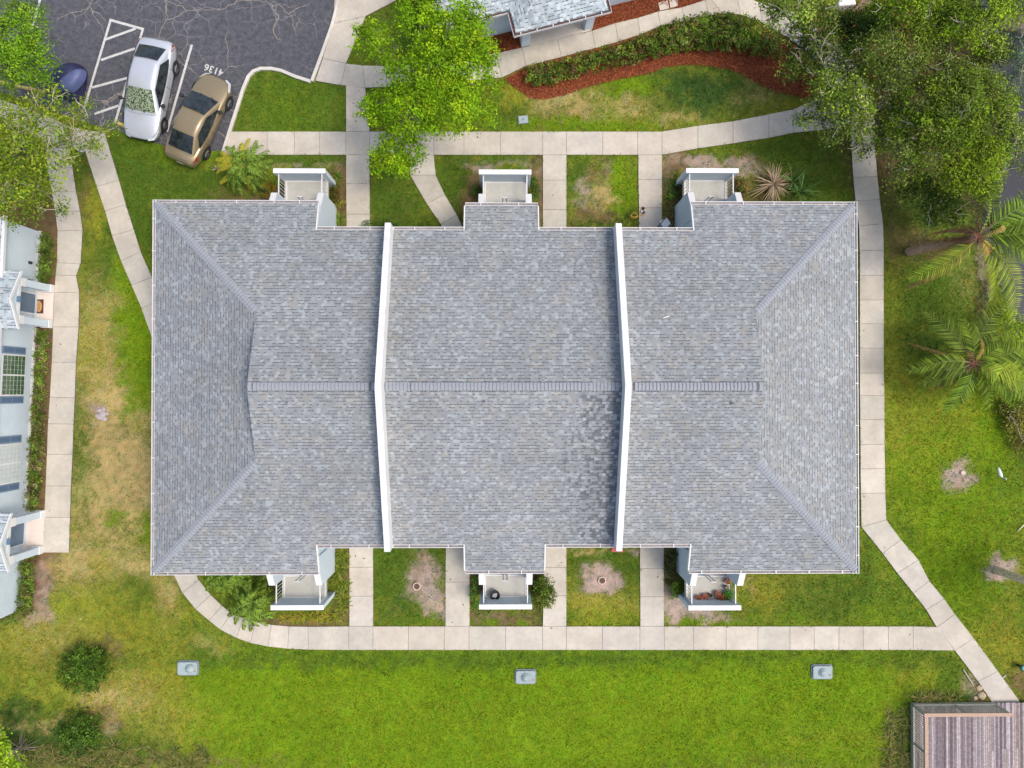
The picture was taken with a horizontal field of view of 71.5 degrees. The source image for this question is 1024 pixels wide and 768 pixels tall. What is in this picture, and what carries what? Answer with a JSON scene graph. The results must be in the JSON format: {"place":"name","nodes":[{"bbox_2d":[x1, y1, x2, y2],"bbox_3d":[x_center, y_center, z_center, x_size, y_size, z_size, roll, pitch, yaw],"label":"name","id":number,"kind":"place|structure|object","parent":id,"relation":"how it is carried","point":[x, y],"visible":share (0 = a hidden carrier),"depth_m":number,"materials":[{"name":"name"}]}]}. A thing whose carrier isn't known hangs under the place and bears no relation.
{"place":"outdoors","nodes":[
{"label":"outdoors","id":0,"kind":"place"},
{"bbox_2d":[0,101,105,151],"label":"sidewalk","id":1,"kind":"structure","parent":0,"point":[52,136],"depth_m":34.23,"materials":[{"name":"concrete"}]},
{"bbox_2d":[43,143,82,551],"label":"sidewalk","id":2,"kind":"structure","parent":0,"point":[59,466],"depth_m":34.12,"materials":[{"name":"concrete"}]},
{"bbox_2d":[85,134,151,335],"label":"sidewalk","id":3,"kind":"structure","parent":0,"point":[110,191],"depth_m":34.22,"materials":[{"name":"concrete"}]},
{"bbox_2d":[315,0,396,85],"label":"sidewalk","id":4,"kind":"structure","parent":0,"point":[337,53],"depth_m":34.43,"materials":[{"name":"concrete"}]},
{"bbox_2d":[346,155,369,226],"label":"sidewalk","id":5,"kind":"structure","parent":0,"point":[357,196],"depth_m":34.37,"materials":[{"name":"concrete"}]},
{"bbox_2d":[346,86,369,131],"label":"sidewalk","id":6,"kind":"structure","parent":0,"point":[354,94],"depth_m":34.41,"materials":[{"name":"concrete"}]},
{"bbox_2d":[349,548,372,625],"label":"sidewalk","id":7,"kind":"structure","parent":0,"point":[361,586],"depth_m":34.16,"materials":[{"name":"concrete"}]},
{"bbox_2d":[410,155,461,226],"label":"sidewalk","id":8,"kind":"structure","parent":0,"point":[425,180],"depth_m":34.41,"materials":[{"name":"concrete"}]},
{"bbox_2d":[445,548,469,625],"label":"sidewalk","id":9,"kind":"structure","parent":0,"point":[457,593],"depth_m":34.21,"materials":[{"name":"concrete"}]},
{"bbox_2d":[0,0,1023,767],"bbox_3d":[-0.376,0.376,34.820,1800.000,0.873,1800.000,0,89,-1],"label":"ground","id":10,"kind":"structure","parent":0,"point":[100,436],"depth_m":34.34,"materials":[{"name":"green plant"}]},
{"bbox_2d":[0,724,31,767],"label":"bank shrub","id":11,"kind":"object","parent":10,"relation":"on","point":[3,756],"visible":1,"depth_m":31.87,"materials":[{"name":"green plant"}]},
{"bbox_2d":[0,548,37,625],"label":"foundation shrubs","id":12,"kind":"object","parent":10,"relation":"on","point":[26,572],"visible":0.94,"depth_m":33.57,"materials":[{"name":"green plant"}]},
{"bbox_2d":[4,732,40,760],"bbox_3d":[-23.494,17.283,33.736,1.987,0.454,1.760,28,89,0],"label":"dry tuft","id":13,"kind":"object","parent":10,"relation":"on","point":[13,752],"visible":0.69,"depth_m":33.78,"materials":[{"name":"grey plant"}]},
{"bbox_2d":[0,215,54,618],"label":"neighbour building","id":14,"kind":"structure","parent":10,"relation":"on","point":[21,318],"depth_m":33.01,"materials":[{"name":"white paint"}]},
{"bbox_2d":[0,435,21,492],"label":"window","id":15,"kind":"structure","parent":14,"relation":"in","point":[10,454],"depth_m":32.78,"materials":[{"name":"white glass"}]},
{"bbox_2d":[0,346,25,403],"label":"window","id":16,"kind":"structure","parent":14,"relation":"in","point":[13,367],"depth_m":32.69,"materials":[{"name":"glass"}]},
{"bbox_2d":[10,523,23,548],"bbox_3d":[-23.285,7.071,32.971,0.089,2.090,1.149,2,89,-1],"label":"door","id":17,"kind":"structure","parent":14,"relation":"in","point":[17,532],"depth_m":33.43,"materials":[{"name":"white paint"}]},
{"bbox_2d":[20,290,34,314],"bbox_3d":[-22.831,-3.841,33.093,0.089,2.090,1.033,2,89,-1],"label":"door","id":18,"kind":"structure","parent":14,"relation":"in","point":[27,306],"depth_m":33.48,"materials":[{"name":"white paint"}]},
{"bbox_2d":[37,299,43,312],"bbox_3d":[-22.701,-3.725,34.127,0.423,0.022,0.678,0,89,-1],"label":"doormat","id":19,"kind":"object","parent":14,"relation":"on","point":[40,303],"visible":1,"depth_m":34.12,"materials":[{"name":"brown fabric"}]},
{"bbox_2d":[0,0,65,97],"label":"oak tree","id":20,"kind":"object","parent":10,"relation":"on","point":[12,56],"visible":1,"depth_m":29.02,"materials":[{"name":"green plant"}]},
{"bbox_2d":[21,326,51,512],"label":"foundation shrubs","id":21,"kind":"object","parent":10,"relation":"on","point":[30,497],"visible":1,"depth_m":33.69,"materials":[{"name":"green plant"}]},
{"bbox_2d":[32,229,57,282],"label":"foundation shrubs","id":22,"kind":"object","parent":10,"relation":"on","point":[45,248],"visible":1,"depth_m":33.78,"materials":[{"name":"green plant"}]},
{"bbox_2d":[0,79,126,232],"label":"sparse tree","id":23,"kind":"object","parent":10,"relation":"on","point":[14,150],"visible":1,"depth_m":29.98,"materials":[{"name":"green plant"}]},
{"bbox_2d":[53,702,104,760],"bbox_3d":[-20.612,16.521,33.625,2.267,1.017,2.553,41,89,0],"label":"round bush","id":24,"kind":"object","parent":10,"relation":"on","point":[85,739],"visible":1,"depth_m":33.50,"materials":[{"name":"green plant"}]},
{"bbox_2d":[54,641,113,696],"bbox_3d":[-20.128,13.406,33.303,2.666,1.574,2.660,0,89,-1],"label":"round bush","id":25,"kind":"object","parent":10,"relation":"on","point":[83,666],"visible":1,"depth_m":33.19,"materials":[{"name":"green plant"}]},
{"bbox_2d":[95,407,108,421],"bbox_3d":[-19.677,1.415,34.108,0.636,0.127,0.667,20,89,0],"label":"rock","id":26,"kind":"object","parent":10,"relation":"on","point":[101,414],"visible":1,"depth_m":34.11,"materials":[{"name":"grey stone"}]},
{"bbox_2d":[0,0,334,150],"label":"parking lot","id":27,"kind":"structure","parent":10,"relation":"on","point":[236,41],"depth_m":34.40,"materials":[{"name":"grey asphalt"}]},
{"bbox_2d":[15,84,45,92],"bbox_3d":[-23.205,-14.221,34.235,1.482,0.120,0.173,13,89,0],"label":"wheel stop","id":28,"kind":"object","parent":27,"relation":"on","point":[27,88],"visible":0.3,"depth_m":34.18,"materials":[{"name":"yellow concrete"}]},
{"bbox_2d":[47,63,87,103],"bbox_3d":[-21.089,-14.456,33.761,1.646,1.116,1.850,41,89,0],"label":"covered motorcycle","id":29,"kind":"object","parent":27,"relation":"on","point":[73,77],"visible":0.84,"depth_m":33.44,"materials":[{"name":"blue fabric"}]},
{"bbox_2d":[32,0,192,131],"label":"parking markings","id":30,"kind":"object","parent":27,"relation":"on","point":[125,78],"visible":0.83,"depth_m":34.35,"materials":[{"name":"paint"}]},
{"bbox_2d":[118,36,179,141],"bbox_3d":[-17.222,-13.990,33.621,2.240,1.452,4.821,11,89,0],"label":"silver car","id":31,"kind":"object","parent":27,"relation":"on","point":[154,68],"visible":0.99,"depth_m":33.33,"materials":[{"name":"paint"}]},
{"bbox_2d":[164,73,232,167],"bbox_3d":[-14.869,-12.571,33.641,2.180,1.432,4.524,24,89,0],"label":"gold car","id":32,"kind":"object","parent":27,"relation":"on","point":[207,102],"visible":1,"depth_m":33.34,"materials":[{"name":"beige paint"}]},
{"bbox_2d":[204,64,222,75],"bbox_3d":[-14.429,-15.180,34.396,0.956,0.003,0.341,19,89,0],"label":"bay number","id":33,"kind":"object","parent":27,"relation":"on","point":[220,72],"visible":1,"depth_m":34.39,"materials":[{"name":"paint"}]},
{"bbox_2d":[310,0,339,81],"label":"curb","id":34,"kind":"structure","parent":27,"relation":"on","point":[317,66],"depth_m":34.36,"materials":[{"name":"concrete"}]},
{"bbox_2d":[177,660,198,675],"bbox_3d":[-15.509,13.592,33.967,1.040,0.285,0.720,0,89,-1],"label":"utility lid","id":35,"kind":"object","parent":10,"relation":"on","point":[188,667],"visible":1,"depth_m":33.94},
{"bbox_2d":[204,575,253,598],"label":"cycad palm","id":36,"kind":"object","parent":10,"relation":"on","point":[227,581],"visible":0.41,"depth_m":32.68,"materials":[{"name":"green plant"}]},
{"bbox_2d":[215,138,272,196],"bbox_3d":[-12.761,-10.323,33.506,2.753,1.900,2.894,0,89,-1],"label":"cycad palm","id":37,"kind":"object","parent":10,"relation":"on","point":[248,170],"visible":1,"depth_m":33.26,"materials":[{"name":"green plant"}]},
{"bbox_2d":[227,575,280,631],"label":"cycad palm","id":38,"kind":"object","parent":10,"relation":"on","point":[256,600],"visible":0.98,"depth_m":32.76,"materials":[{"name":"green plant"}]},
{"bbox_2d":[257,575,270,596],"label":"shrub","id":39,"kind":"object","parent":10,"relation":"on","point":[262,577],"visible":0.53,"depth_m":33.71,"materials":[{"name":"green plant"}]},
{"bbox_2d":[256,181,276,197],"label":"shrub","id":40,"kind":"object","parent":10,"relation":"on","point":[268,189],"visible":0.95,"depth_m":34.00,"materials":[{"name":"green plant"}]},
{"bbox_2d":[222,67,310,151],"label":"curb","id":41,"kind":"structure","parent":10,"relation":"on","point":[252,72],"depth_m":34.30,"materials":[{"name":"concrete"}]},
{"bbox_2d":[278,607,345,626],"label":"strap plants","id":42,"kind":"object","parent":10,"relation":"on","point":[311,617],"visible":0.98,"depth_m":34.07,"materials":[{"name":"green plant"}]},
{"bbox_2d":[329,181,345,208],"bbox_3d":[-8.436,-9.080,34.130,0.792,0.576,1.404,-19,90,-1],"label":"shrub","id":43,"kind":"object","parent":10,"relation":"on","point":[335,201],"visible":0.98,"depth_m":34.10,"materials":[{"name":"green plant"}]},
{"bbox_2d":[331,164,345,188],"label":"strap plants","id":44,"kind":"object","parent":10,"relation":"on","point":[339,176],"visible":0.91,"depth_m":34.31,"materials":[{"name":"green plant"}]},
{"bbox_2d":[328,548,352,624],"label":"strap plants","id":45,"kind":"object","parent":10,"relation":"on","point":[342,556],"visible":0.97,"depth_m":34.09,"materials":[{"name":"green plant"}]},
{"bbox_2d":[336,209,346,226],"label":"strap plants","id":46,"kind":"object","parent":10,"relation":"on","point":[338,219],"visible":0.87,"depth_m":34.29,"materials":[{"name":"green plant"}]},
{"bbox_2d":[361,217,398,226],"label":"shrub","id":47,"kind":"object","parent":10,"relation":"on","point":[391,222],"visible":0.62,"depth_m":34.05,"materials":[{"name":"green plant"}]},
{"bbox_2d":[413,582,420,589],"bbox_3d":[-4.577,9.726,34.194,0.399,0.110,0.393,0,89,-1],"label":"tree stump","id":48,"kind":"object","parent":10,"relation":"on","point":[416,585],"visible":1,"depth_m":34.18,"materials":[{"name":"brown wood"}]},
{"bbox_2d":[348,0,506,178],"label":"rain tree","id":49,"kind":"object","parent":10,"relation":"on","point":[430,91],"visible":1,"depth_m":29.16,"materials":[{"name":"green plant"}]},
{"bbox_2d":[468,574,479,609],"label":"shrub","id":50,"kind":"object","parent":10,"relation":"on","point":[475,588],"visible":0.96,"depth_m":33.90,"materials":[{"name":"green plant"}]},
{"bbox_2d":[470,183,480,197],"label":"shrub","id":51,"kind":"object","parent":10,"relation":"on","point":[476,191],"visible":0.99,"depth_m":34.18,"materials":[{"name":"green plant"}]},
{"bbox_2d":[470,603,493,618],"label":"strap plants","id":52,"kind":"object","parent":10,"relation":"on","point":[484,611],"visible":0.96,"depth_m":34.19,"materials":[{"name":"green plant"}]},
{"bbox_2d":[3,685,962,767],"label":"tall grass","id":53,"kind":"structure","parent":10,"relation":"on","point":[51,754],"depth_m":33.95,"materials":[{"name":"green plant"}]},
{"bbox_2d":[150,168,858,609],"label":"apartment building","id":54,"kind":"structure","parent":10,"relation":"on","point":[502,388],"depth_m":29.46,"materials":[{"name":"grey"}]},
{"bbox_2d":[490,590,499,598],"bbox_3d":[-0.791,9.778,33.050,0.470,0.360,0.470,0,89,-1],"label":"black planter","id":55,"kind":"object","parent":54,"relation":"on","point":[494,594],"visible":1,"depth_m":32.94,"materials":[{"name":"rubber"}]},
{"bbox_2d":[723,589,733,599],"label":"potted plant","id":56,"kind":"object","parent":54,"relation":"on","point":[728,593],"visible":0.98,"depth_m":33.04,"materials":[{"name":"green plant"}]},
{"bbox_2d":[518,115,528,124],"bbox_3d":[0.545,-12.828,34.498,0.500,0.100,0.400,-6,89,-1],"label":"valve box","id":57,"kind":"object","parent":10,"relation":"on","point":[522,119],"visible":1,"depth_m":34.47,"materials":[{"name":"grey plastic"}]},
{"bbox_2d":[515,669,535,683],"bbox_3d":[0.649,14.075,34.136,1.040,0.285,0.720,0,89,-1],"label":"utility lid","id":58,"kind":"object","parent":10,"relation":"on","point":[525,676],"visible":1,"depth_m":34.11,"materials":[{"name":"grey metal"}]},
{"bbox_2d":[434,0,630,46],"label":"porch building","id":59,"kind":"structure","parent":10,"relation":"on","point":[523,20],"depth_m":31.84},
{"bbox_2d":[529,174,541,200],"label":"shrub","id":60,"kind":"object","parent":10,"relation":"on","point":[535,187],"visible":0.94,"depth_m":34.14,"materials":[{"name":"green plant"}]},
{"bbox_2d":[532,573,556,608],"bbox_3d":[1.546,9.869,33.698,1.254,1.253,1.729,0,89,-1],"label":"box bush","id":61,"kind":"object","parent":10,"relation":"on","point":[544,591],"visible":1,"depth_m":33.49,"materials":[{"name":"green plant"}]},
{"bbox_2d":[598,576,605,584],"bbox_3d":[4.344,9.475,34.294,0.399,0.110,0.393,0,89,-1],"label":"tree stump","id":62,"kind":"object","parent":10,"relation":"on","point":[601,580],"visible":1,"depth_m":34.28,"materials":[{"name":"brown wood"}]},
{"bbox_2d":[530,0,677,45],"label":"porch slab","id":63,"kind":"structure","parent":10,"relation":"on","point":[571,29],"depth_m":34.57,"materials":[{"name":"concrete"}]},
{"bbox_2d":[483,0,833,99],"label":"bark mulch","id":64,"kind":"object","parent":10,"relation":"on","point":[727,62],"visible":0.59,"depth_m":34.61,"materials":[{"name":"red wood"}]},
{"bbox_2d":[522,10,784,87],"bbox_3d":[6.769,-16.256,34.141,12.802,1.043,2.870,-6,89,-1],"label":"clipped hedge","id":65,"kind":"object","parent":64,"relation":"on","point":[731,27],"visible":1,"depth_m":34.05,"materials":[{"name":"green plant"}]},
{"bbox_2d":[660,192,675,226],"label":"strap plants","id":66,"kind":"object","parent":10,"relation":"on","point":[669,206],"visible":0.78,"depth_m":34.48,"materials":[{"name":"green plant"}]},
{"bbox_2d":[662,548,678,584],"bbox_3d":[7.626,8.820,34.084,0.890,0.626,1.869,0,89,-1],"label":"shrub","id":67,"kind":"object","parent":10,"relation":"on","point":[667,567],"visible":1,"depth_m":34.02,"materials":[{"name":"green plant"}]},
{"bbox_2d":[662,167,681,189],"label":"strap plants","id":68,"kind":"object","parent":10,"relation":"on","point":[674,173],"visible":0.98,"depth_m":34.49,"materials":[{"name":"green plant"}]},
{"bbox_2d":[665,175,681,200],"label":"shrub","id":69,"kind":"object","parent":10,"relation":"on","point":[671,194],"visible":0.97,"depth_m":34.30,"materials":[{"name":"green plant"}]},
{"bbox_2d":[666,579,682,600],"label":"shrub","id":70,"kind":"object","parent":10,"relation":"on","point":[673,588],"visible":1,"depth_m":33.97,"materials":[{"name":"green plant"}]},
{"bbox_2d":[734,176,752,198],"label":"shrub","id":71,"kind":"object","parent":10,"relation":"on","point":[741,185],"visible":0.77,"depth_m":34.25,"materials":[{"name":"green plant"}]},
{"bbox_2d":[748,160,792,201],"bbox_3d":[12.509,-9.710,34.283,2.530,0.721,2.503,-42,90,-1],"label":"dry agave","id":72,"kind":"object","parent":10,"relation":"on","point":[774,182],"visible":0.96,"depth_m":34.25,"materials":[{"name":"beige plant"}]},
{"bbox_2d":[755,0,842,57],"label":"scrub tree","id":73,"kind":"object","parent":10,"relation":"on","point":[804,25],"visible":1,"depth_m":30.50,"materials":[{"name":"green plant"}]},
{"bbox_2d":[778,159,822,200],"bbox_3d":[13.843,-9.801,34.197,2.529,0.924,2.307,-20,90,-1],"label":"palmetto","id":74,"kind":"object","parent":10,"relation":"on","point":[800,191],"visible":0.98,"depth_m":34.25,"materials":[{"name":"green plant"}]},
{"bbox_2d":[774,28,868,92],"bbox_3d":[13.729,-14.284,32.662,3.832,4.152,3.040,0,89,-1],"label":"scrub tree","id":75,"kind":"object","parent":10,"relation":"on","point":[796,63],"visible":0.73,"depth_m":31.54,"materials":[{"name":"green plant"}]},
{"bbox_2d":[811,664,832,678],"bbox_3d":[14.979,13.907,34.293,1.040,0.285,0.720,0,89,-1],"label":"utility lid","id":76,"kind":"object","parent":10,"relation":"on","point":[821,671],"visible":1,"depth_m":34.27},
{"bbox_2d":[786,63,888,164],"bbox_3d":[15.104,-12.727,32.148,4.484,5.332,5.524,33,89,0],"label":"scrub tree","id":77,"kind":"object","parent":10,"relation":"on","point":[845,94],"visible":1,"depth_m":30.37,"materials":[{"name":"green plant"}]},
{"bbox_2d":[835,0,855,9],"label":"white bench","id":78,"kind":"object","parent":10,"relation":"on","point":[847,3],"visible":0.69,"depth_m":34.30,"materials":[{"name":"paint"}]},
{"bbox_2d":[818,0,892,55],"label":"dark shrub tree","id":79,"kind":"object","parent":10,"relation":"on","point":[861,22],"visible":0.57,"depth_m":31.91,"materials":[{"name":"green plant"}]},
{"bbox_2d":[852,0,871,10],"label":"timber pile","id":80,"kind":"object","parent":10,"relation":"on","point":[861,2],"visible":0.34,"depth_m":34.35,"materials":[{"name":"brown wood"}]},
{"bbox_2d":[830,12,977,110],"bbox_3d":[17.179,-13.985,31.979,6.118,5.775,4.391,-24,90,-1],"label":"mangrove tree","id":81,"kind":"object","parent":10,"relation":"on","point":[915,62],"visible":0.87,"depth_m":29.75,"materials":[{"name":"green plant"}]},
{"bbox_2d":[859,79,957,196],"bbox_3d":[16.956,-10.614,31.950,4.846,5.751,4.478,17,89,0],"label":"mangrove tree","id":82,"kind":"object","parent":10,"relation":"on","point":[903,144],"visible":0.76,"depth_m":30.34,"materials":[{"name":"green plant"}]},
{"bbox_2d":[888,168,974,235],"bbox_3d":[19.288,-8.404,33.063,2.751,3.397,3.752,-37,90,-1],"label":"scrub tree","id":83,"kind":"object","parent":10,"relation":"on","point":[934,204],"visible":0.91,"depth_m":32.18,"materials":[{"name":"green plant"}]},
{"bbox_2d":[862,0,1023,57],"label":"mangrove tree","id":84,"kind":"object","parent":10,"relation":"on","point":[946,20],"visible":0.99,"depth_m":29.02,"materials":[{"name":"green plant"}]},
{"bbox_2d":[881,56,1023,156],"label":"mangrove tree","id":85,"kind":"object","parent":10,"relation":"on","point":[956,97],"visible":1,"depth_m":28.98,"materials":[{"name":"green plant"}]},
{"bbox_2d":[903,189,1023,327],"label":"leaning palm","id":86,"kind":"object","parent":10,"relation":"on","point":[1009,226],"visible":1,"depth_m":29.94,"materials":[{"name":"green plant"}]},
{"bbox_2d":[905,303,1023,412],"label":"green palm","id":87,"kind":"object","parent":10,"relation":"on","point":[996,369],"visible":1,"depth_m":31.61,"materials":[{"name":"green plant"}]},
{"bbox_2d":[910,702,1023,767],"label":"boardwalk","id":88,"kind":"structure","parent":10,"relation":"on","point":[969,735],"depth_m":34.16,"materials":[{"name":"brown wood"}]},
{"bbox_2d":[931,130,1018,209],"bbox_3d":[20.018,-9.168,31.866,4.782,5.907,3.268,0,89,-1],"label":"mangrove tree","id":89,"kind":"object","parent":10,"relation":"on","point":[974,168],"visible":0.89,"depth_m":29.84,"materials":[{"name":"green plant"}]},
{"bbox_2d":[977,692,985,699],"bbox_3d":[22.765,15.101,34.410,0.401,0.140,0.363,42,89,0],"label":"rock","id":90,"kind":"object","parent":10,"relation":"on","point":[981,695],"visible":1,"depth_m":34.39,"materials":[{"name":"beige stone"}]},
{"bbox_2d":[958,21,1020,75],"bbox_3d":[20.863,-14.424,32.372,2.477,4.937,2.760,0,89,-1],"label":"mangrove tree","id":91,"kind":"object","parent":10,"relation":"on","point":[991,52],"visible":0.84,"depth_m":30.50,"materials":[{"name":"green plant"}]},
{"bbox_2d":[959,8,1023,38],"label":"fallen tree","id":92,"kind":"object","parent":10,"relation":"on","point":[1016,28],"visible":0.15,"depth_m":33.51,"materials":[{"name":"grey plant"}]},
{"bbox_2d":[989,302,1023,412],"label":"bank shrub","id":93,"kind":"object","parent":10,"relation":"on","point":[1021,324],"visible":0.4,"depth_m":33.13,"materials":[{"name":"green plant"}]},
{"bbox_2d":[993,566,1023,602],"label":"young palm","id":94,"kind":"object","parent":10,"relation":"on","point":[1006,573],"visible":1,"depth_m":33.50,"materials":[{"name":"green plant"}]},
{"bbox_2d":[995,389,1023,456],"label":"bank shrub","id":95,"kind":"object","parent":10,"relation":"on","point":[1015,422],"visible":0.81,"depth_m":34.13,"materials":[{"name":"green plant"}]},
{"bbox_2d":[1004,24,1023,111],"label":"tree","id":96,"kind":"object","parent":10,"relation":"on","point":[1019,53],"visible":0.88,"depth_m":31.07,"materials":[{"name":"green plant"}]},
{"bbox_2d":[1004,117,1023,181],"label":"bank shrub","id":97,"kind":"object","parent":10,"relation":"on","point":[1019,135],"visible":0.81,"depth_m":32.82,"materials":[{"name":"green plant"}]},
{"bbox_2d":[341,0,720,87],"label":"sidewalk","id":98,"kind":"structure","parent":0,"point":[512,61],"depth_m":34.54,"materials":[{"name":"concrete"}]},
{"bbox_2d":[222,94,845,154],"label":"sidewalk","id":99,"kind":"structure","parent":0,"point":[568,143],"depth_m":34.49,"materials":[{"name":"concrete"}]},
{"bbox_2d":[543,155,565,226],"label":"sidewalk","id":100,"kind":"structure","parent":0,"point":[554,184],"depth_m":34.47,"materials":[{"name":"concrete"}]},
{"bbox_2d":[543,548,565,625],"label":"sidewalk","id":101,"kind":"structure","parent":0,"point":[555,615],"depth_m":34.26,"materials":[{"name":"concrete"}]},
{"bbox_2d":[174,575,954,650],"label":"sidewalk","id":102,"kind":"structure","parent":0,"point":[210,608],"depth_m":34.24,"materials":[{"name":"concrete"}]},
{"bbox_2d":[638,155,661,226],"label":"sidewalk","id":103,"kind":"structure","parent":0,"point":[650,181],"depth_m":34.52,"materials":[{"name":"concrete"}]},
{"bbox_2d":[658,216,671,226],"bbox_3d":[7.329,-7.683,34.293,0.525,0.429,0.641,44,89,0],"label":"folding chair","id":104,"kind":"object","parent":103,"relation":"on","point":[666,221],"visible":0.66,"depth_m":34.10,"materials":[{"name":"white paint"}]},
{"bbox_2d":[640,547,663,625],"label":"sidewalk","id":105,"kind":"structure","parent":0,"point":[651,590],"depth_m":34.31,"materials":[{"name":"concrete"}]},
{"bbox_2d":[712,0,1019,703],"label":"sidewalk","id":106,"kind":"structure","parent":0,"point":[902,559],"depth_m":34.52,"materials":[{"name":"concrete"}]},
{"bbox_2d":[972,0,1023,322],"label":"road","id":107,"kind":"structure","parent":0,"point":[1014,185],"depth_m":35.08,"materials":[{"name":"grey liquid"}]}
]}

